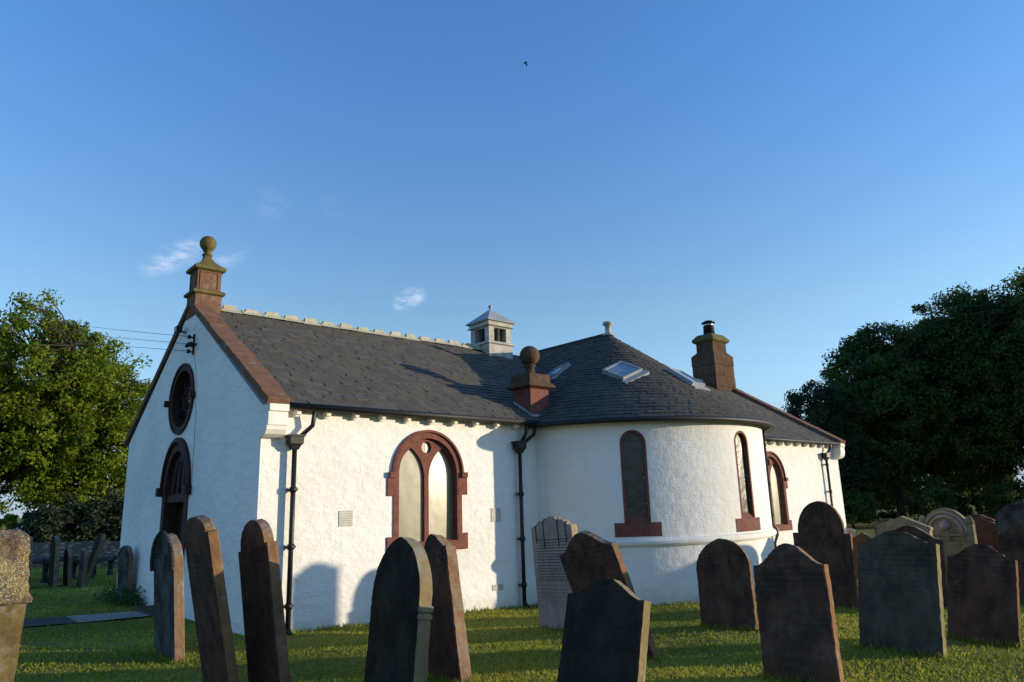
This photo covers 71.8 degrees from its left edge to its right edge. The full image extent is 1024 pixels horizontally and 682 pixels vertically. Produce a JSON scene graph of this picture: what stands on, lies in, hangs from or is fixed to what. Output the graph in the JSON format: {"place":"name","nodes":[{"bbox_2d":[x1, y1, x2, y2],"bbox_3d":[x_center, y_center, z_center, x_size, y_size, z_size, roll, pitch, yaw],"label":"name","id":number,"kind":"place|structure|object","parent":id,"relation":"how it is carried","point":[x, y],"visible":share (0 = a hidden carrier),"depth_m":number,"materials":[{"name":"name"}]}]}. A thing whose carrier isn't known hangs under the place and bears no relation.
{"place":"outdoors","nodes":[
{"label":"outdoors","id":0,"kind":"place"},
{"bbox_2d":[23,616,77,626],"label":"path","id":1,"kind":"structure","parent":0,"point":[47,621],"depth_m":13.26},
{"bbox_2d":[66,611,149,621],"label":"path","id":2,"kind":"structure","parent":0,"point":[99,617],"depth_m":13.90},
{"bbox_2d":[0,0,1023,518],"label":"sky","id":3,"kind":"structure","parent":0,"point":[791,177],"materials":[{"name":"blue"}]},
{"bbox_2d":[2,505,1023,681],"bbox_3d":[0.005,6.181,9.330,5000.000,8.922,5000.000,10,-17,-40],"label":"ground","id":4,"kind":"structure","parent":0,"point":[866,528],"depth_m":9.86,"materials":[{"name":"green plant"}]},
{"bbox_2d":[0,513,29,529],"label":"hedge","id":5,"kind":"object","parent":4,"relation":"on","point":[8,521],"visible":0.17,"depth_m":91.55,"materials":[{"name":"green plant"}]},
{"bbox_2d":[0,528,32,681],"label":"monument","id":6,"kind":"object","parent":4,"relation":"on","point":[15,594],"visible":1,"depth_m":5.14,"materials":[{"name":"stone"}]},
{"bbox_2d":[28,536,32,585],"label":"gravestone","id":7,"kind":"object","parent":4,"relation":"on","point":[31,552],"visible":0.23,"depth_m":20.09,"materials":[{"name":"stone"}]},
{"bbox_2d":[48,535,60,586],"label":"gravestone","id":8,"kind":"object","parent":4,"relation":"on","point":[54,559],"visible":0.91,"depth_m":20.77,"materials":[{"name":"stone"}]},
{"bbox_2d":[32,555,77,582],"bbox_3d":[-14.774,7.380,22.549,0.850,0.920,1.700,-1,-13,-3],"label":"table tomb","id":9,"kind":"object","parent":4,"relation":"on","point":[44,561],"visible":0.32,"depth_m":21.86,"materials":[{"name":"grey stone"}]},
{"bbox_2d":[63,547,71,586],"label":"gravestone","id":10,"kind":"object","parent":4,"relation":"on","point":[67,570],"visible":0.83,"depth_m":20.84,"materials":[{"name":"stone"}]},
{"bbox_2d":[13,490,123,542],"bbox_3d":[-19.897,8.779,33.232,6.058,3.520,3.256,10,-17,-40],"label":"shrub","id":11,"kind":"object","parent":4,"relation":"on","point":[91,521],"visible":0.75,"depth_m":32.59,"materials":[{"name":"green plant"}]},
{"bbox_2d":[31,541,119,566],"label":"boundary wall","id":12,"kind":"structure","parent":4,"relation":"on","point":[110,548],"depth_m":29.75,"materials":[{"name":"grey stone"}]},
{"bbox_2d":[0,288,152,534],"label":"broadleaf tree","id":13,"kind":"object","parent":4,"relation":"on","point":[59,434],"visible":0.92,"depth_m":36.23,"materials":[{"name":"green plant"}]},
{"bbox_2d":[76,550,88,587],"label":"gravestone","id":14,"kind":"object","parent":4,"relation":"on","point":[82,571],"visible":0.81,"depth_m":20.42,"materials":[{"name":"grey stone"}]},
{"bbox_2d":[72,556,117,577],"bbox_3d":[-14.250,7.795,24.019,0.850,0.820,1.600,-1,-13,-3],"label":"table tomb","id":15,"kind":"object","parent":4,"relation":"on","point":[109,559],"visible":0.45,"depth_m":24.27,"materials":[{"name":"grey stone"}]},
{"bbox_2d":[86,533,105,582],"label":"gravestone","id":16,"kind":"object","parent":4,"relation":"on","point":[96,549],"visible":0.71,"depth_m":21.88,"materials":[{"name":"stone"}]},
{"bbox_2d":[93,580,146,607],"bbox_3d":[-8.998,6.108,16.451,1.246,1.158,3.003,10,-17,-40],"label":"shrub","id":17,"kind":"object","parent":4,"relation":"on","point":[113,596],"visible":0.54,"depth_m":15.92,"materials":[{"name":"green plant"}]},
{"bbox_2d":[117,545,133,599],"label":"gravestone","id":18,"kind":"object","parent":4,"relation":"on","point":[125,561],"visible":0.71,"depth_m":16.45,"materials":[{"name":"grey stone"}]},
{"bbox_2d":[150,530,184,663],"bbox_3d":[-4.865,3.706,9.966,0.187,2.043,1.224,4,-17,-39],"label":"gravestone","id":19,"kind":"object","parent":4,"relation":"on","point":[166,562],"visible":0.88,"depth_m":9.77,"materials":[{"name":"grey stone"}]},
{"bbox_2d":[183,515,238,681],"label":"gravestone","id":20,"kind":"object","parent":4,"relation":"on","point":[210,602],"visible":1,"depth_m":7.04,"materials":[{"name":"red stone"}]},
{"bbox_2d":[238,519,290,681],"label":"gravestone","id":21,"kind":"object","parent":4,"relation":"on","point":[264,619],"visible":1,"depth_m":7.30,"materials":[{"name":"red stone"}]},
{"bbox_2d":[364,537,433,681],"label":"gravestone","id":22,"kind":"object","parent":4,"relation":"on","point":[401,610],"visible":1,"depth_m":6.87,"materials":[{"name":"stone"}]},
{"bbox_2d":[424,534,471,681],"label":"gravestone","id":23,"kind":"object","parent":4,"relation":"on","point":[448,653],"visible":0.81,"depth_m":7.64,"materials":[{"name":"red stone"}]},
{"bbox_2d":[116,236,846,635],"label":"church","id":24,"kind":"structure","parent":4,"relation":"on","point":[340,458],"depth_m":15.38,"materials":[{"name":"paint"}]},
{"bbox_2d":[4,309,186,336],"bbox_3d":[-25.230,-1.460,37.694,0.011,13.697,56.000,9,-17,-39],"label":"overhead wire","id":25,"kind":"object","parent":24,"relation":"attached to","point":[116,329],"visible":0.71,"depth_m":20.64,"materials":[{"name":"metal"}]},
{"bbox_2d":[26,333,185,350],"bbox_3d":[-25.226,-0.544,37.658,0.011,12.536,56.288,9,-17,-39],"label":"overhead wire","id":26,"kind":"object","parent":24,"relation":"attached to","point":[118,345],"visible":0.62,"depth_m":20.00,"materials":[{"name":"metal"}]},
{"bbox_2d":[31,325,186,343],"bbox_3d":[-25.228,-1.020,37.676,0.011,13.152,56.137,9,-17,-39],"label":"overhead wire","id":27,"kind":"object","parent":24,"relation":"attached to","point":[118,337],"visible":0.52,"depth_m":20.13,"materials":[{"name":"metal"}]},
{"bbox_2d":[155,437,191,558],"bbox_3d":[-7.067,3.919,15.064,0.530,3.690,2.040,10,-17,-40],"label":"doorway","id":28,"kind":"structure","parent":24,"relation":"in","point":[174,490],"depth_m":15.50,"materials":[{"name":"red paint"}]},
{"bbox_2d":[164,363,194,434],"bbox_3d":[-7.233,1.284,15.658,0.370,1.577,1.820,10,-17,-40],"label":"window","id":29,"kind":"structure","parent":24,"relation":"in","point":[179,405],"depth_m":15.94,"materials":[{"name":"black glass"}]},
{"bbox_2d":[386,430,467,549],"bbox_3d":[-1.740,2.992,14.211,1.930,2.380,0.385,10,-17,-40],"label":"window","id":30,"kind":"structure","parent":24,"relation":"in","point":[427,478],"depth_m":14.24,"materials":[{"name":"red paint"}]},
{"bbox_2d":[614,430,661,536],"bbox_3d":[2.679,3.083,15.412,1.003,2.275,0.139,-2,-13,2],"label":"window","id":31,"kind":"structure","parent":24,"relation":"in","point":[633,456],"depth_m":15.39,"materials":[{"name":"grey glass"}]},
{"bbox_2d":[734,431,760,531],"bbox_3d":[5.333,3.214,16.341,1.003,2.275,0.139,10,-17,-40],"label":"window","id":32,"kind":"structure","parent":24,"relation":"in","point":[748,522],"depth_m":16.37,"materials":[{"name":"red paint"}]},
{"bbox_2d":[766,451,792,530],"bbox_3d":[8.345,4.852,22.900,1.930,2.530,0.385,10,-17,-40],"label":"window","id":33,"kind":"structure","parent":24,"relation":"in","point":[777,475],"depth_m":23.18,"materials":[{"name":"red paint"}]},
{"bbox_2d":[531,516,577,629],"bbox_3d":[0.759,3.914,11.497,0.172,2.084,0.947,8,-19,-42],"label":"gravestone","id":34,"kind":"object","parent":4,"relation":"on","point":[552,536],"visible":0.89,"depth_m":11.53,"materials":[{"name":"stone"}]},
{"bbox_2d":[115,599,1023,681],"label":"grass tufts","id":35,"kind":"object","parent":4,"relation":"on","point":[444,679],"visible":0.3,"depth_m":8.59,"materials":[{"name":"green plant"}]},
{"bbox_2d":[557,578,650,681],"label":"gravestone","id":36,"kind":"object","parent":4,"relation":"on","point":[606,630],"visible":1,"depth_m":6.49,"materials":[{"name":"stone"}]},
{"bbox_2d":[559,530,659,659],"bbox_3d":[1.183,3.280,8.780,0.111,1.870,0.973,-10,-14,-43],"label":"gravestone","id":37,"kind":"object","parent":4,"relation":"on","point":[587,557],"visible":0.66,"depth_m":8.78,"materials":[{"name":"red stone"}]},
{"bbox_2d":[696,538,758,630],"bbox_3d":[3.292,3.886,10.886,0.086,1.644,0.962,18,-28,-37],"label":"gravestone","id":38,"kind":"object","parent":4,"relation":"on","point":[725,582],"visible":0.81,"depth_m":10.88,"materials":[{"name":"red stone"}]},
{"bbox_2d":[753,543,844,681],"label":"gravestone","id":39,"kind":"object","parent":4,"relation":"on","point":[798,630],"visible":0.99,"depth_m":6.98,"materials":[{"name":"red stone"}]},
{"bbox_2d":[804,399,832,428],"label":"broadleaf tree","id":40,"kind":"object","parent":4,"relation":"on","point":[806,415],"depth_m":68.23,"materials":[{"name":"green plant"}]},
{"bbox_2d":[793,501,858,607],"bbox_3d":[5.856,4.150,13.258,1.048,2.244,0.140,-10,-16,36],"label":"gravestone","id":41,"kind":"object","parent":4,"relation":"on","point":[821,536],"visible":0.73,"depth_m":13.20,"materials":[{"name":"red stone"}]},
{"bbox_2d":[780,379,880,505],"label":"broadleaf tree","id":42,"kind":"object","parent":4,"relation":"on","point":[851,469],"visible":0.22,"depth_m":50.22,"materials":[{"name":"green plant"}]},
{"bbox_2d":[847,528,856,537],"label":"gravestone","id":43,"kind":"object","parent":4,"relation":"on","point":[853,532],"visible":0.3,"depth_m":29.95,"materials":[{"name":"stone"}]},
{"bbox_2d":[842,481,880,527],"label":"shrub","id":44,"kind":"object","parent":4,"relation":"on","point":[863,506],"visible":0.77,"depth_m":48.23,"materials":[{"name":"green plant"}]},
{"bbox_2d":[852,532,871,577],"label":"gravestone","id":45,"kind":"object","parent":4,"relation":"on","point":[863,537],"visible":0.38,"depth_m":19.91,"materials":[{"name":"red stone"}]},
{"bbox_2d":[874,519,892,535],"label":"gravestone","id":46,"kind":"object","parent":4,"relation":"on","point":[881,521],"visible":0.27,"depth_m":26.07,"materials":[{"name":"grey stone"}]},
{"bbox_2d":[819,320,958,517],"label":"broadleaf tree","id":47,"kind":"object","parent":4,"relation":"on","point":[889,416],"visible":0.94,"depth_m":52.30,"materials":[{"name":"green plant"}]},
{"bbox_2d":[857,530,946,658],"bbox_3d":[4.596,3.123,8.393,0.109,1.714,0.957,23,-26,-31],"label":"gravestone","id":48,"kind":"object","parent":4,"relation":"on","point":[900,599],"visible":0.86,"depth_m":8.37,"materials":[{"name":"grey stone"}]},
{"bbox_2d":[875,516,932,535],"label":"gravestone","id":49,"kind":"object","parent":4,"relation":"on","point":[896,523],"visible":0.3,"depth_m":16.89,"materials":[{"name":"stone"}]},
{"bbox_2d":[895,525,947,606],"bbox_3d":[7.541,4.359,13.283,0.100,1.738,1.132,10,-14,-41],"label":"gravestone","id":50,"kind":"object","parent":4,"relation":"on","point":[919,533],"visible":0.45,"depth_m":12.99,"materials":[{"name":"beige stone"}]},
{"bbox_2d":[900,474,958,519],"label":"shrub","id":51,"kind":"object","parent":4,"relation":"on","point":[928,497],"visible":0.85,"depth_m":48.73,"materials":[{"name":"green plant"}]},
{"bbox_2d":[847,482,1021,520],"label":"hedge","id":52,"kind":"object","parent":4,"relation":"on","point":[964,509],"visible":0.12,"depth_m":60.99,"materials":[{"name":"green plant"}]},
{"bbox_2d":[889,318,984,505],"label":"broadleaf tree","id":53,"kind":"object","parent":4,"relation":"on","point":[928,469],"visible":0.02,"depth_m":57.81,"materials":[{"name":"green plant"}]},
{"bbox_2d":[918,508,977,564],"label":"gravestone","id":54,"kind":"object","parent":4,"relation":"on","point":[954,530],"visible":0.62,"depth_m":17.20,"materials":[{"name":"stone"}]},
{"bbox_2d":[900,281,1023,496],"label":"broadleaf tree","id":55,"kind":"object","parent":4,"relation":"on","point":[963,438],"visible":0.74,"depth_m":52.02,"materials":[{"name":"green plant"}]},
{"bbox_2d":[929,475,1019,514],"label":"broadleaf tree","id":56,"kind":"object","parent":4,"relation":"on","point":[949,481],"depth_m":68.52,"materials":[{"name":"green plant"}]},
{"bbox_2d":[965,514,985,518],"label":"gravestone","id":57,"kind":"object","parent":4,"relation":"on","point":[974,515],"visible":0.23,"depth_m":22.92,"materials":[{"name":"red stone"}]},
{"bbox_2d":[973,517,994,543],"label":"gravestone","id":58,"kind":"object","parent":4,"relation":"on","point":[979,522],"visible":0.22,"depth_m":19.94,"materials":[{"name":"red stone"}]},
{"bbox_2d":[947,543,1021,647],"bbox_3d":[6.077,3.389,9.136,0.092,1.536,0.824,28,-26,-30],"label":"gravestone","id":59,"kind":"object","parent":4,"relation":"on","point":[983,601],"visible":0.85,"depth_m":9.13,"materials":[{"name":"red stone"}]},
{"bbox_2d":[980,522,1000,552],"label":"gravestone","id":60,"kind":"object","parent":4,"relation":"on","point":[989,536],"visible":0.34,"depth_m":17.45,"materials":[{"name":"red stone"}]},
{"bbox_2d":[960,266,1023,479],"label":"broadleaf tree","id":61,"kind":"object","parent":4,"relation":"on","point":[997,400],"visible":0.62,"depth_m":50.56,"materials":[{"name":"green plant"}]},
{"bbox_2d":[977,478,1023,519],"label":"shrub","id":62,"kind":"object","parent":4,"relation":"on","point":[1003,495],"visible":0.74,"depth_m":49.07,"materials":[{"name":"green plant"}]},
{"bbox_2d":[995,501,1023,535],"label":"gravestone","id":63,"kind":"object","parent":4,"relation":"on","point":[1008,516],"visible":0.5,"depth_m":16.10,"materials":[{"name":"grey stone"}]},
{"bbox_2d":[997,522,1023,602],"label":"gravestone","id":64,"kind":"object","parent":4,"relation":"on","point":[1011,541],"visible":0.66,"depth_m":12.93,"materials":[{"name":"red stone"}]}
]}

